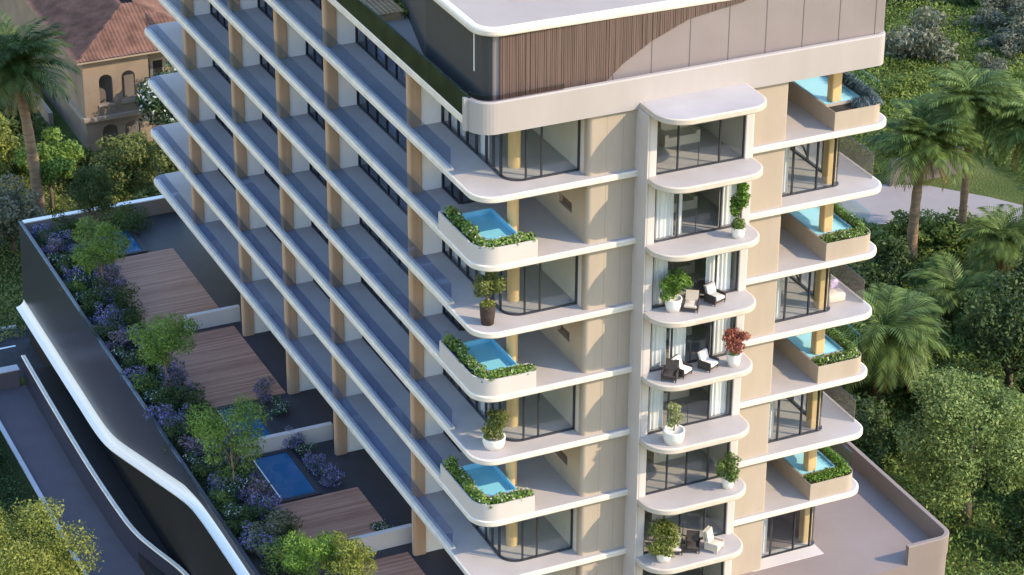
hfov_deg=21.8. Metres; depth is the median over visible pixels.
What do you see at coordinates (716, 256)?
window
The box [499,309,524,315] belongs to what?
window
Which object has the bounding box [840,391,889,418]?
dark bush
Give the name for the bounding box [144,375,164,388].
white flowering shrub
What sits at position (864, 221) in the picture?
round bush
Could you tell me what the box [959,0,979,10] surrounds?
dark bush
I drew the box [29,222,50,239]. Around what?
lavender shrub
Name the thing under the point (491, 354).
plunge pool
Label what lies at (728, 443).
window
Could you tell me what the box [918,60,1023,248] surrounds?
palm tree
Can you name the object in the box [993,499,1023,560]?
dark bush
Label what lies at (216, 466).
white flowering shrub
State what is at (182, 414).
lavender shrub
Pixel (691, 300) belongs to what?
lounge chair
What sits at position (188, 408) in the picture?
green shrub
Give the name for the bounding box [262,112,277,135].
window
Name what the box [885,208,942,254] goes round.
round bush
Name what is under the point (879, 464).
dark bush
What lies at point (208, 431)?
garden tree
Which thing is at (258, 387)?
mauve shrub
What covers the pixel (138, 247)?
terrace pool
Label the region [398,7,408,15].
roof shrub
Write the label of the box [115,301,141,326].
green shrub
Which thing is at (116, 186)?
dark bush
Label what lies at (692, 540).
lounge chair
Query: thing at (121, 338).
mauve shrub
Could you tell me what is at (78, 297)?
white flowering shrub
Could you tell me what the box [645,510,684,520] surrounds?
sofa
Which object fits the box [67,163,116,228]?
garden tree
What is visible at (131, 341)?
lavender shrub
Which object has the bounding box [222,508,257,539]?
green shrub
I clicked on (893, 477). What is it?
yellow bush
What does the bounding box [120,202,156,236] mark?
green shrub
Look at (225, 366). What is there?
wooden deck
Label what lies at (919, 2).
dark bush
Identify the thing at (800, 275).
window
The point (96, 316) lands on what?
lavender shrub
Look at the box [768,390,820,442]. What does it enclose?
window
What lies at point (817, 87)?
plunge pool
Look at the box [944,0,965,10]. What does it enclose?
dark bush
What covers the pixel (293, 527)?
green shrub
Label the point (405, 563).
wooden deck
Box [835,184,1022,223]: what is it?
path
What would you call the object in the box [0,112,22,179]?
leafy tree
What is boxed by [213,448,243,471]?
white flowering shrub
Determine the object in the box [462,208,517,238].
plunge pool
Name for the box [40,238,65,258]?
mauve shrub
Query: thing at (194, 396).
green shrub
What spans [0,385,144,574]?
pavement
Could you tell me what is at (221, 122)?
window
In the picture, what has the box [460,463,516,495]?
plunge pool
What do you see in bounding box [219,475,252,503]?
white flowering shrub
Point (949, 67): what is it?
olive bush
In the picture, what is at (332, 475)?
lavender shrub
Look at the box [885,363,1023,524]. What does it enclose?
leafy tree
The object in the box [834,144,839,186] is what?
window
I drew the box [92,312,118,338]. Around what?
lavender shrub
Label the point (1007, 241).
palm tree
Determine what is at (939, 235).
round bush
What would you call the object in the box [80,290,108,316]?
green shrub
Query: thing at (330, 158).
apartment building
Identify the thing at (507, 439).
window
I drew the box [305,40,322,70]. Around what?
window
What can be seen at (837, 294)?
patterned seat
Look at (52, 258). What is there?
white flowering shrub
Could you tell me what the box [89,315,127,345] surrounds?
green shrub
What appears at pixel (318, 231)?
window
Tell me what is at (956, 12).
hillside scrub
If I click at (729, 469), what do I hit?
potted tree
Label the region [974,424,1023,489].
dark bush
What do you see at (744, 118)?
window
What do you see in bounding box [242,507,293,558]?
feathery shrub
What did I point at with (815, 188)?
window
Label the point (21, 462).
kerb
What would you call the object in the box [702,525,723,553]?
lounge chair
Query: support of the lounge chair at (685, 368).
on the apartment building
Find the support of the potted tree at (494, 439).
on the apartment building
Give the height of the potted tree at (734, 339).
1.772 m
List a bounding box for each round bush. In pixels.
[858,217,869,227]
[865,222,901,245]
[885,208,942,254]
[906,213,966,252]
[944,206,991,254]
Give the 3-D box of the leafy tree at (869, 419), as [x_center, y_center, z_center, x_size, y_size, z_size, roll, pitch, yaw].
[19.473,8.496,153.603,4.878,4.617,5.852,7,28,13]
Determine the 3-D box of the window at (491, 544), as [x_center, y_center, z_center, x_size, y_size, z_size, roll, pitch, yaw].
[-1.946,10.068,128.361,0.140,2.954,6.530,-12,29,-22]
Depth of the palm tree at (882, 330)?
158.63 m
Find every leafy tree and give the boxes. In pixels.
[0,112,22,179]
[0,171,47,255]
[0,496,103,574]
[13,126,85,212]
[88,129,156,185]
[134,61,178,126]
[152,120,179,173]
[830,396,893,460]
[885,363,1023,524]
[952,268,1023,388]
[1004,244,1023,305]
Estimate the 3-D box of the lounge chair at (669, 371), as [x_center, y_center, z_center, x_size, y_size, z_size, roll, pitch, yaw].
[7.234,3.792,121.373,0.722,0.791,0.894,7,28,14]
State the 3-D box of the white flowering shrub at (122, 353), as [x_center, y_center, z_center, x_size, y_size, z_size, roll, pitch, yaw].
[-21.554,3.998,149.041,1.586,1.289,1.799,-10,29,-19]
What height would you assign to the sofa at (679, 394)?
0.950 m
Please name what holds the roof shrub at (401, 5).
on the apartment building
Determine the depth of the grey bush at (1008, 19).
215.42 m
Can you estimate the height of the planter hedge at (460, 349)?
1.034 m
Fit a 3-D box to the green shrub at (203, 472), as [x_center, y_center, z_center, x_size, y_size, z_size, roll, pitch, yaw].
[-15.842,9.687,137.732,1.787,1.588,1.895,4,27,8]
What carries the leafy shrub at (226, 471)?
on the apartment building
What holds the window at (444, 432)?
in the apartment building
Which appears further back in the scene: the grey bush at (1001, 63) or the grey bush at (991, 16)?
the grey bush at (991, 16)
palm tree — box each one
[0,10,82,215]
[834,286,951,401]
[845,283,924,361]
[859,94,984,261]
[901,252,1005,340]
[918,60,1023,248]
[954,204,1023,279]
[977,79,1023,220]
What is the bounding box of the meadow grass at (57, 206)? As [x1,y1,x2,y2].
[0,72,167,341]
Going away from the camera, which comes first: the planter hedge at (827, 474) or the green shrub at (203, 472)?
the planter hedge at (827, 474)
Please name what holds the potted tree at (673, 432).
on the apartment building
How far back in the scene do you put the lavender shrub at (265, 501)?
134.79 m
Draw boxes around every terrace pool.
[92,228,147,257]
[210,401,274,446]
[246,448,322,504]
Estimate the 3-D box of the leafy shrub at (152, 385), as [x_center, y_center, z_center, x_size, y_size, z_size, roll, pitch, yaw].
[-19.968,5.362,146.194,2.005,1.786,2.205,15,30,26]
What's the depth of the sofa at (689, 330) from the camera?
125.07 m
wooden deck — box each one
[104,248,218,331]
[157,326,285,407]
[274,487,386,544]
[361,552,424,574]
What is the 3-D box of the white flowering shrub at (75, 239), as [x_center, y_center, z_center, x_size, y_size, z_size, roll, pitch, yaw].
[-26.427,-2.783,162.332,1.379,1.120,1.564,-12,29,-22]
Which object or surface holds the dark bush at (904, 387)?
on the ground at (998, 182)
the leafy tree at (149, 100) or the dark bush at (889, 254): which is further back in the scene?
the leafy tree at (149, 100)
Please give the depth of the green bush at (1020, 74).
205.14 m
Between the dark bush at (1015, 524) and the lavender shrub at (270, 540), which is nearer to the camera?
the lavender shrub at (270, 540)
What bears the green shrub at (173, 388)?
on the apartment building
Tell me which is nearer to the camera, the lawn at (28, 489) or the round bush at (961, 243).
the lawn at (28, 489)
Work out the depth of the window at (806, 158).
126.41 m
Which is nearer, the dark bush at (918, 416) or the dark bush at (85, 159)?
the dark bush at (918, 416)
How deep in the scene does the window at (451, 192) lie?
123.12 m
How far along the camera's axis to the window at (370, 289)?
134.73 m
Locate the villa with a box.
[0,0,176,150]
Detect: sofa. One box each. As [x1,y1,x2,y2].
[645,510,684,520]
[647,450,685,462]
[658,122,699,147]
[663,389,689,401]
[666,326,691,339]
[667,260,694,277]
[674,193,697,211]
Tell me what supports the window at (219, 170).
in the apartment building
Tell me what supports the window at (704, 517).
in the apartment building
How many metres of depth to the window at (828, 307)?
127.50 m
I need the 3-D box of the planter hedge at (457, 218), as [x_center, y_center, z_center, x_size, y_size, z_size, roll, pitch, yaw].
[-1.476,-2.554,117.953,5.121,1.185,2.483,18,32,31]
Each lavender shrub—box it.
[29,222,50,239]
[45,229,76,252]
[60,265,85,288]
[67,241,87,254]
[89,301,117,325]
[90,262,121,285]
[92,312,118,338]
[95,276,126,304]
[102,303,132,328]
[117,324,140,348]
[119,365,149,388]
[143,403,176,428]
[155,358,189,389]
[156,412,191,438]
[166,402,190,428]
[172,380,199,406]
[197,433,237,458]
[204,471,229,498]
[234,472,261,500]
[236,520,268,552]
[247,491,287,520]
[248,520,279,557]
[279,426,306,449]
[303,451,329,475]
[319,462,344,487]
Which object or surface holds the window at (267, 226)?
in the apartment building
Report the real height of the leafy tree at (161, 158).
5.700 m
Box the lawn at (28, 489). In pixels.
[0,430,81,574]
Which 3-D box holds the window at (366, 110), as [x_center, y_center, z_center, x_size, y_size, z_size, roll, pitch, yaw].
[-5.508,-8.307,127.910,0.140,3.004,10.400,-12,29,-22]
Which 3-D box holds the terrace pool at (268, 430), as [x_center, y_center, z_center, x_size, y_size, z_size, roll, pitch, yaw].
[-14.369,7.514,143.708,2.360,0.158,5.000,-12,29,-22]
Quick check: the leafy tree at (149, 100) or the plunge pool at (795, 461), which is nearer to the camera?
the plunge pool at (795, 461)
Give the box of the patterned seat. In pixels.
[829,279,845,303]
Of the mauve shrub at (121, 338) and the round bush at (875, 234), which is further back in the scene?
the round bush at (875, 234)
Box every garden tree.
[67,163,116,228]
[69,215,132,290]
[125,311,201,386]
[181,393,272,488]
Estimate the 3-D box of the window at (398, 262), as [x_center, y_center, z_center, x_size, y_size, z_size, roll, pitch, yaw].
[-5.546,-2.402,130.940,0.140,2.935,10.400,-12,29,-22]
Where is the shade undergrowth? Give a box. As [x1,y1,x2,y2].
[824,163,1023,574]
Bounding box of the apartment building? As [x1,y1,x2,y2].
[16,0,948,574]
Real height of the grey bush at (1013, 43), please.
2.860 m
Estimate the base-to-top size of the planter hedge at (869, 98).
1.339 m
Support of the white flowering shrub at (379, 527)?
on the apartment building
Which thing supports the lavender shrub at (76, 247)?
on the apartment building
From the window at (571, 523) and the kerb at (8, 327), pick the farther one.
the kerb at (8, 327)
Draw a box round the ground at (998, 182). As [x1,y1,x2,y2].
[0,0,1023,574]
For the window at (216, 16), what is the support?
in the apartment building
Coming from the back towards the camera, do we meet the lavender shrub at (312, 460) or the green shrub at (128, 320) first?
the green shrub at (128, 320)
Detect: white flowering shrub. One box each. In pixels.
[46,253,67,269]
[58,253,82,270]
[66,232,87,249]
[69,271,100,292]
[74,287,98,304]
[111,346,138,369]
[131,348,155,369]
[142,387,171,409]
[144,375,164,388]
[182,451,210,475]
[204,459,226,474]
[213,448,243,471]
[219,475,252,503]
[220,501,255,523]
[269,395,290,415]
[295,442,316,459]
[370,519,393,530]
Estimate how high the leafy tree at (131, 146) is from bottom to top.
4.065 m
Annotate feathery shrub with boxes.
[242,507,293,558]
[258,534,310,574]
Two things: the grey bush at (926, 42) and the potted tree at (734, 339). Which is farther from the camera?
the grey bush at (926, 42)
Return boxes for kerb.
[0,325,15,330]
[0,421,86,573]
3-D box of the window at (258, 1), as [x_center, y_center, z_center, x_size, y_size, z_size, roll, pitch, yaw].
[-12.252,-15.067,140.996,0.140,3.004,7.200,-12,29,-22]
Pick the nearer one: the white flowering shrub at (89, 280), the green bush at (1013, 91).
the white flowering shrub at (89, 280)
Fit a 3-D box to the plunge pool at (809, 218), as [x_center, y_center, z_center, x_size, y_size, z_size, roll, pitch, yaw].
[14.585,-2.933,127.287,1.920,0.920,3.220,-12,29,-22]
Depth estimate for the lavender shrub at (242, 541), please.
132.26 m
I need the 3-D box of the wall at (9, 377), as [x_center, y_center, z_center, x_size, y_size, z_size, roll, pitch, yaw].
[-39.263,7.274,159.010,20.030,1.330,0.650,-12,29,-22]
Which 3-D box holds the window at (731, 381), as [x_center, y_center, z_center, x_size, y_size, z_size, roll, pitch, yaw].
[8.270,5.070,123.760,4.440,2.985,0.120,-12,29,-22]
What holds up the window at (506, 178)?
in the apartment building
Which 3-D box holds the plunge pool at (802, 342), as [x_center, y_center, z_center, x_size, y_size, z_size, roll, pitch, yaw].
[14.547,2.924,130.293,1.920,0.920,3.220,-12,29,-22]
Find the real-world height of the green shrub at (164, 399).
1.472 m
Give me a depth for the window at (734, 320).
122.58 m
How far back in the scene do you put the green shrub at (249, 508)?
134.08 m
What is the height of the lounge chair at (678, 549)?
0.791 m
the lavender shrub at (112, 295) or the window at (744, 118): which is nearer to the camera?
the window at (744, 118)
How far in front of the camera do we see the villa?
193.85 m
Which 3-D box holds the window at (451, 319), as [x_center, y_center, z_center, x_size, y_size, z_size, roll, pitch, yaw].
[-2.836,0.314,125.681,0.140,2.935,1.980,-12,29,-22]
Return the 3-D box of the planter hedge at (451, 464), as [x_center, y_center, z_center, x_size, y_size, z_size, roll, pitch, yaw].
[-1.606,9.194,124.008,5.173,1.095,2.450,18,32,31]
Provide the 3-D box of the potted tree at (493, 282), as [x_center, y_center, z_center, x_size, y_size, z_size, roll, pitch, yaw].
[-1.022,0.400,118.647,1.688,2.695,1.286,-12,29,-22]
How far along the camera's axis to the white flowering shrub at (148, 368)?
148.85 m
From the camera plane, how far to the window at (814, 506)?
133.58 m
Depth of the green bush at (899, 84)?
203.59 m
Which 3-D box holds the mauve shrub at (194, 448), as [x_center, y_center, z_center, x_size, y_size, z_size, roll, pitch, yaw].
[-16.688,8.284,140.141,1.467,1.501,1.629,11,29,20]
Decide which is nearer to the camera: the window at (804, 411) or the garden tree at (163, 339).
the window at (804, 411)
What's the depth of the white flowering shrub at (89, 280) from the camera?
157.22 m
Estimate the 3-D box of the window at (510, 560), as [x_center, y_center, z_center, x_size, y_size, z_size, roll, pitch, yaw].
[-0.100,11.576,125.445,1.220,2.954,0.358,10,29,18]
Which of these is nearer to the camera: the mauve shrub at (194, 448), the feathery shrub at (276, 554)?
the feathery shrub at (276, 554)
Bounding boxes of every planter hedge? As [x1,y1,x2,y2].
[442,331,535,382]
[442,455,534,508]
[444,205,536,248]
[804,446,850,482]
[811,327,858,366]
[819,202,869,242]
[842,71,883,107]
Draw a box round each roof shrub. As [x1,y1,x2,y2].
[396,2,404,7]
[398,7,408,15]
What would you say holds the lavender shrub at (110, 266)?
on the apartment building
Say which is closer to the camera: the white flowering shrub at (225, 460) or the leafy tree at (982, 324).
the white flowering shrub at (225, 460)
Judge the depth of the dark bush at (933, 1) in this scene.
220.19 m
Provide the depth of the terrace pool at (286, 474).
139.09 m
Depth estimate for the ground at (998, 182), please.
180.70 m
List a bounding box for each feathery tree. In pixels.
[278,529,346,574]
[316,530,378,574]
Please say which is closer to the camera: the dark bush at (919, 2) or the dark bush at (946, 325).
the dark bush at (946, 325)
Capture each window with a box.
[149,56,165,77]
[210,3,227,30]
[212,59,230,84]
[215,114,232,137]
[218,168,235,189]
[257,0,272,21]
[259,53,274,78]
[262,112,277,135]
[264,168,279,189]
[266,224,281,243]
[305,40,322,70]
[307,102,324,130]
[309,163,326,187]
[310,0,321,10]
[311,221,327,243]
[313,278,329,299]
[355,26,405,88]
[357,91,406,152]
[358,154,407,215]
[359,216,407,274]
[361,277,408,334]
[362,336,409,392]
[441,105,502,175]
[442,173,460,203]
[442,240,501,309]
[442,306,461,330]
[443,368,500,420]
[443,430,460,451]
[446,493,500,554]
[461,191,475,203]
[498,555,521,561]
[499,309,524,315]
[500,175,525,180]
[505,438,522,441]
[521,508,572,560]
[522,385,574,440]
[523,256,577,314]
[525,120,579,180]
[643,503,726,553]
[645,442,729,494]
[647,379,732,434]
[649,317,735,371]
[652,251,738,308]
[654,187,740,242]
[656,115,745,174]
[702,561,723,574]
[761,507,812,558]
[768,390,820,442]
[775,268,828,322]
[782,138,837,196]
[788,390,822,424]
[789,267,830,305]
[790,137,839,180]
[811,506,814,539]
[826,267,831,311]
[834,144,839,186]
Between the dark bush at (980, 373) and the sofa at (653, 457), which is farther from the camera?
the dark bush at (980, 373)
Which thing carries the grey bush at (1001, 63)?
on the ground at (998, 182)
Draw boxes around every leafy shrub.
[58,279,86,299]
[82,248,117,278]
[99,204,135,232]
[130,372,165,401]
[148,355,178,375]
[208,488,238,514]
[210,458,257,490]
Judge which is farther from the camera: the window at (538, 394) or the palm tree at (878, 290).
the palm tree at (878, 290)
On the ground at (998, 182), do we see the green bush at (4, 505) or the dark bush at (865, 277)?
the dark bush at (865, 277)
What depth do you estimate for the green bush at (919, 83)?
204.29 m
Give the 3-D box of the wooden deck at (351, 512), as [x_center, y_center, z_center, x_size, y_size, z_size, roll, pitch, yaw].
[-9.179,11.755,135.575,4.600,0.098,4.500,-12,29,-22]
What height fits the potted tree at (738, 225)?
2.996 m
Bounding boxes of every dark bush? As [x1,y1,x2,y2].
[0,94,35,139]
[0,130,24,183]
[36,141,78,165]
[62,143,97,187]
[87,160,133,201]
[131,185,161,199]
[835,260,906,302]
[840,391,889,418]
[855,231,913,290]
[864,453,886,472]
[884,357,951,401]
[887,410,960,449]
[907,311,952,363]
[910,0,929,7]
[928,0,945,5]
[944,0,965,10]
[945,369,1020,418]
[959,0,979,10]
[968,271,1021,303]
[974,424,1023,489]
[989,293,1023,362]
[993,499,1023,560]
[1016,377,1023,394]
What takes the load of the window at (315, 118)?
in the apartment building
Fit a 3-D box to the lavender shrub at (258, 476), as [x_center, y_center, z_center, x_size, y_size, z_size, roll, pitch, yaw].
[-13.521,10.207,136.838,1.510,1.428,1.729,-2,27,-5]
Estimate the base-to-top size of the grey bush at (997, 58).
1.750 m
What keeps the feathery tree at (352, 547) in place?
on the apartment building
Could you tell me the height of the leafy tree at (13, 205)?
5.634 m
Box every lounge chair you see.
[661,358,679,382]
[670,354,692,378]
[673,532,682,555]
[682,289,699,312]
[685,530,699,553]
[696,347,718,372]
[702,281,725,305]
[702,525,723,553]
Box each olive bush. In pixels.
[865,84,888,99]
[935,64,964,84]
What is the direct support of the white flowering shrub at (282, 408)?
on the apartment building
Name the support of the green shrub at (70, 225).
on the apartment building
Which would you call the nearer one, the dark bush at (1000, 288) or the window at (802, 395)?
the window at (802, 395)
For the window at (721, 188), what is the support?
in the apartment building
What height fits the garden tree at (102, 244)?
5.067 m
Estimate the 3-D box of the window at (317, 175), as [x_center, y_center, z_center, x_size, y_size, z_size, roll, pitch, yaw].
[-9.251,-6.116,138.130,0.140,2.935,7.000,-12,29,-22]
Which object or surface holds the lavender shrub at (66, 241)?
on the apartment building
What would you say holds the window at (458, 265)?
in the apartment building
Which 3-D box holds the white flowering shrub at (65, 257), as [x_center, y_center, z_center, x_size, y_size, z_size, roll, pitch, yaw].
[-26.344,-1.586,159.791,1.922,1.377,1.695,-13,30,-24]
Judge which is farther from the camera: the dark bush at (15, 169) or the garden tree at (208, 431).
the dark bush at (15, 169)
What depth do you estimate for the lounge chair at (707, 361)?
122.19 m
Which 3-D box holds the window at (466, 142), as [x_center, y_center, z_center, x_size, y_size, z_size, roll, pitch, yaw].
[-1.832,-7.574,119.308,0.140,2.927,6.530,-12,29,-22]
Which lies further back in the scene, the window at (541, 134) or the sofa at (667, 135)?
the sofa at (667, 135)
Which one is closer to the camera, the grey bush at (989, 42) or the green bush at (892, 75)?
the green bush at (892, 75)
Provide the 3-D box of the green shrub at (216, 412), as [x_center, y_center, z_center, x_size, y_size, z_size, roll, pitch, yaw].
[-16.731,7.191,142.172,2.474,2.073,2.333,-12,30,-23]
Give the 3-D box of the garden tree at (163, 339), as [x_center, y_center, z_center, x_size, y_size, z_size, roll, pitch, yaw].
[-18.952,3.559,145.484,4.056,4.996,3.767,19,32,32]
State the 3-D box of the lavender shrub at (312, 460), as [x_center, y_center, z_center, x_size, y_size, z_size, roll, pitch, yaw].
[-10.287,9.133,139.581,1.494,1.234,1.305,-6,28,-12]
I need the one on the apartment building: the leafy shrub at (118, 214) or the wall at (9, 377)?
the leafy shrub at (118, 214)
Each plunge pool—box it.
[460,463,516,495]
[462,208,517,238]
[463,338,516,369]
[783,450,834,473]
[787,332,842,356]
[789,206,851,234]
[793,75,858,103]
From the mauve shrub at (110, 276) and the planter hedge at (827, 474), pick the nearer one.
the planter hedge at (827, 474)
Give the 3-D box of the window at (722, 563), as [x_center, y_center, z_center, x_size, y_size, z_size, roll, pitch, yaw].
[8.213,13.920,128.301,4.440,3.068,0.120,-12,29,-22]
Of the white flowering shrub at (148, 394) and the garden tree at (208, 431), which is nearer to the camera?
the garden tree at (208, 431)
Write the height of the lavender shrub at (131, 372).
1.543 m
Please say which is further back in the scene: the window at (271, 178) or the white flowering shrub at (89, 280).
the white flowering shrub at (89, 280)
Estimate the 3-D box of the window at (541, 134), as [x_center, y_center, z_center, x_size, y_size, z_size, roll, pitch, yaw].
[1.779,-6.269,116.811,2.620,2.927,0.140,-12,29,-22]
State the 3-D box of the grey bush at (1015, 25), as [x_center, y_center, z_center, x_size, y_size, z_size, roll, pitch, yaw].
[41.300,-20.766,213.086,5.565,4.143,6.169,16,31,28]
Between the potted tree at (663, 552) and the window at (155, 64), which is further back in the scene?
the window at (155, 64)
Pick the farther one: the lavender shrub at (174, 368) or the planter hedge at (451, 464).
the lavender shrub at (174, 368)
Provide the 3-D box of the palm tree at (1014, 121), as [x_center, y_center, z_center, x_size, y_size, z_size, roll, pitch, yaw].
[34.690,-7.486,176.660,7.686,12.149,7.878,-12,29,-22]
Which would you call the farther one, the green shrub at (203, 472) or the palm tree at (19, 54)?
the palm tree at (19, 54)
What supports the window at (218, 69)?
in the apartment building
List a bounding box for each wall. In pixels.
[0,364,19,389]
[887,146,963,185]
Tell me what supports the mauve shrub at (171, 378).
on the apartment building
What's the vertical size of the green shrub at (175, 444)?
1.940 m
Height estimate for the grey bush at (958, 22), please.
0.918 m
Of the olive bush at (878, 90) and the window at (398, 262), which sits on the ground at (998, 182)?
the olive bush at (878, 90)
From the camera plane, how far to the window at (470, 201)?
122.55 m
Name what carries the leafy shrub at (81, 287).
on the apartment building
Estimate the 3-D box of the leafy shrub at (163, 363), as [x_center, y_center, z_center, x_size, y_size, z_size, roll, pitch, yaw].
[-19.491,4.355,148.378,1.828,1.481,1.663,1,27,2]
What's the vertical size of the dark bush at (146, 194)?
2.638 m
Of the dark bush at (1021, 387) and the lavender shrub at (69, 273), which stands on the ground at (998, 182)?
the dark bush at (1021, 387)
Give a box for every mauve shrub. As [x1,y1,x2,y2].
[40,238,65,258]
[93,264,126,289]
[103,330,129,357]
[162,370,185,398]
[178,434,205,455]
[238,476,272,505]
[252,376,275,403]
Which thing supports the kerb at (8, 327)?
on the ground at (998, 182)
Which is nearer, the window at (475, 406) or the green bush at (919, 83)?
the window at (475, 406)
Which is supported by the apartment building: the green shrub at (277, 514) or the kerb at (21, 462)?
the green shrub at (277, 514)
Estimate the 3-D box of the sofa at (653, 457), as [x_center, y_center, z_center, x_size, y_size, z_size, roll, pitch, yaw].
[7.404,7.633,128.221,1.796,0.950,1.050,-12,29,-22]
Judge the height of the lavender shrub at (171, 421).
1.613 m
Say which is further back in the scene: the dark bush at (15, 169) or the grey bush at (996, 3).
the grey bush at (996, 3)
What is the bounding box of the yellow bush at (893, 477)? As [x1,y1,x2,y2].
[886,472,905,489]
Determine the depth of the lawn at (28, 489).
152.44 m
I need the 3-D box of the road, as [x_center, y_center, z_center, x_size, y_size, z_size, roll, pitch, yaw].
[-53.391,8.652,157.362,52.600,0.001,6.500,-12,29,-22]
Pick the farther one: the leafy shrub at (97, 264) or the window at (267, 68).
the leafy shrub at (97, 264)
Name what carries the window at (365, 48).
in the apartment building
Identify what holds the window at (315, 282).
in the apartment building
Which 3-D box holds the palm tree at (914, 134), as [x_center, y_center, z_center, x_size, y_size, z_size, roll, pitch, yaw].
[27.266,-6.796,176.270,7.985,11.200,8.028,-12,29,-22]
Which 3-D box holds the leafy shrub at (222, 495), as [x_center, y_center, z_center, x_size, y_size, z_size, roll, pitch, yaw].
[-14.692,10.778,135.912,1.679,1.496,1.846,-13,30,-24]
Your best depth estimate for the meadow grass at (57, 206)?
184.36 m
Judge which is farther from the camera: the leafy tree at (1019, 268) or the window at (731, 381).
the leafy tree at (1019, 268)
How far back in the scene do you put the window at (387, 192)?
131.92 m
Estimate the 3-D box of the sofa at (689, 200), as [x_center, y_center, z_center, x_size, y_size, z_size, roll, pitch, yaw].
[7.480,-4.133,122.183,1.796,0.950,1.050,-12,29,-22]
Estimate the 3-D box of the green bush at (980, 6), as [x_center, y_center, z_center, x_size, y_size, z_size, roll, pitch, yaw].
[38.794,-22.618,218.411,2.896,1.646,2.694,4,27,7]
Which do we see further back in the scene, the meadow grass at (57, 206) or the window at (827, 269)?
the meadow grass at (57, 206)
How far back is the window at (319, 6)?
135.42 m
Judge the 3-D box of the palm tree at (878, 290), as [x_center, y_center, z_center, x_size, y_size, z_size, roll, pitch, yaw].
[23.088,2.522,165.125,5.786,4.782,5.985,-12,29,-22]
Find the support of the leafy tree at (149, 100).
on the ground at (998, 182)
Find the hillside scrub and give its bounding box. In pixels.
[840,0,1023,179]
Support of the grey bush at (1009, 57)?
on the ground at (998, 182)
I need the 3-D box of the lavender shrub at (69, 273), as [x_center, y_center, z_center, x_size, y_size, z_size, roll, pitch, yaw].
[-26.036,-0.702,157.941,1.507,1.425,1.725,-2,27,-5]
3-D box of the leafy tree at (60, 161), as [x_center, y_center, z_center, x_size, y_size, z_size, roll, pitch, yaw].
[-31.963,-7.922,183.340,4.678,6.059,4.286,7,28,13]
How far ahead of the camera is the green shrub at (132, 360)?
148.06 m
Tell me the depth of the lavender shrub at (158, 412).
142.95 m
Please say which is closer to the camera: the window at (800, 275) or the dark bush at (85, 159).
the window at (800, 275)
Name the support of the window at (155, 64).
in the villa
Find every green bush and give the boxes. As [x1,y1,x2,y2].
[0,500,21,552]
[874,75,915,99]
[885,73,912,90]
[895,71,935,95]
[968,0,989,20]
[1004,86,1018,100]
[1013,66,1023,90]
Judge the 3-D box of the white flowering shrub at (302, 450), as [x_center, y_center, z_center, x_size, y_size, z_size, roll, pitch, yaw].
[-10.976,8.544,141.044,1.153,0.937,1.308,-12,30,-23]
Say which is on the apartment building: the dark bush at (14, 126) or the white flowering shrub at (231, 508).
the white flowering shrub at (231, 508)
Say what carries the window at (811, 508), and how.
in the apartment building
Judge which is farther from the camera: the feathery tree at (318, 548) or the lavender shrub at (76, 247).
the lavender shrub at (76, 247)
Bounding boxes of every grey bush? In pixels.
[884,5,959,62]
[950,16,966,26]
[967,5,1009,37]
[974,34,1002,52]
[975,52,1008,75]
[977,57,1011,78]
[979,0,1021,16]
[985,0,1023,45]
[997,29,1023,65]
[1001,52,1013,62]
[1002,4,1023,30]
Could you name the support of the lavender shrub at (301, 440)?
on the apartment building
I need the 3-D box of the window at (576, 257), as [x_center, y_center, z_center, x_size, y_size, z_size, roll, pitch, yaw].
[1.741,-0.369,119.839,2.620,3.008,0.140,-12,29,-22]
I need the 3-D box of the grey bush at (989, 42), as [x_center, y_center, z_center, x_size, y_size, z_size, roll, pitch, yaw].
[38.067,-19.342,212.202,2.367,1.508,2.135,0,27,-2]
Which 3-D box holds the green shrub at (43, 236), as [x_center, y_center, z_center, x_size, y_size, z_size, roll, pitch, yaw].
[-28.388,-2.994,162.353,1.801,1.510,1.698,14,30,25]
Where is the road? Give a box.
[0,326,44,377]
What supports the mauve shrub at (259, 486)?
on the apartment building
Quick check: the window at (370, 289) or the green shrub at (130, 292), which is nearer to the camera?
the window at (370, 289)
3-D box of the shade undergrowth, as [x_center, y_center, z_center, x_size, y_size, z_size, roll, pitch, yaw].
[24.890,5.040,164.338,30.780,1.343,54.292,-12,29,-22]
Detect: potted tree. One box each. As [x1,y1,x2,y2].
[472,272,507,325]
[481,408,509,450]
[645,517,683,562]
[659,267,693,312]
[663,402,684,445]
[715,451,741,489]
[722,328,750,367]
[729,182,750,238]
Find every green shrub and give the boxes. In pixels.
[34,227,60,246]
[51,213,79,239]
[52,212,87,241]
[54,250,86,278]
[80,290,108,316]
[86,276,123,306]
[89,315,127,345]
[102,281,142,315]
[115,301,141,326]
[119,308,149,335]
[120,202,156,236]
[122,352,149,375]
[150,390,178,413]
[155,379,188,411]
[160,417,194,455]
[167,382,209,415]
[180,401,217,440]
[182,398,213,422]
[191,459,222,490]
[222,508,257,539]
[240,500,266,529]
[260,508,294,527]
[265,515,303,542]
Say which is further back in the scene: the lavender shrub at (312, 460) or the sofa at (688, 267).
the lavender shrub at (312, 460)
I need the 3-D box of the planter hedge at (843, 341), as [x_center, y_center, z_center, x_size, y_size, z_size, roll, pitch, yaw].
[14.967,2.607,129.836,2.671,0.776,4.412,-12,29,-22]
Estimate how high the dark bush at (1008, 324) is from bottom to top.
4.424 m

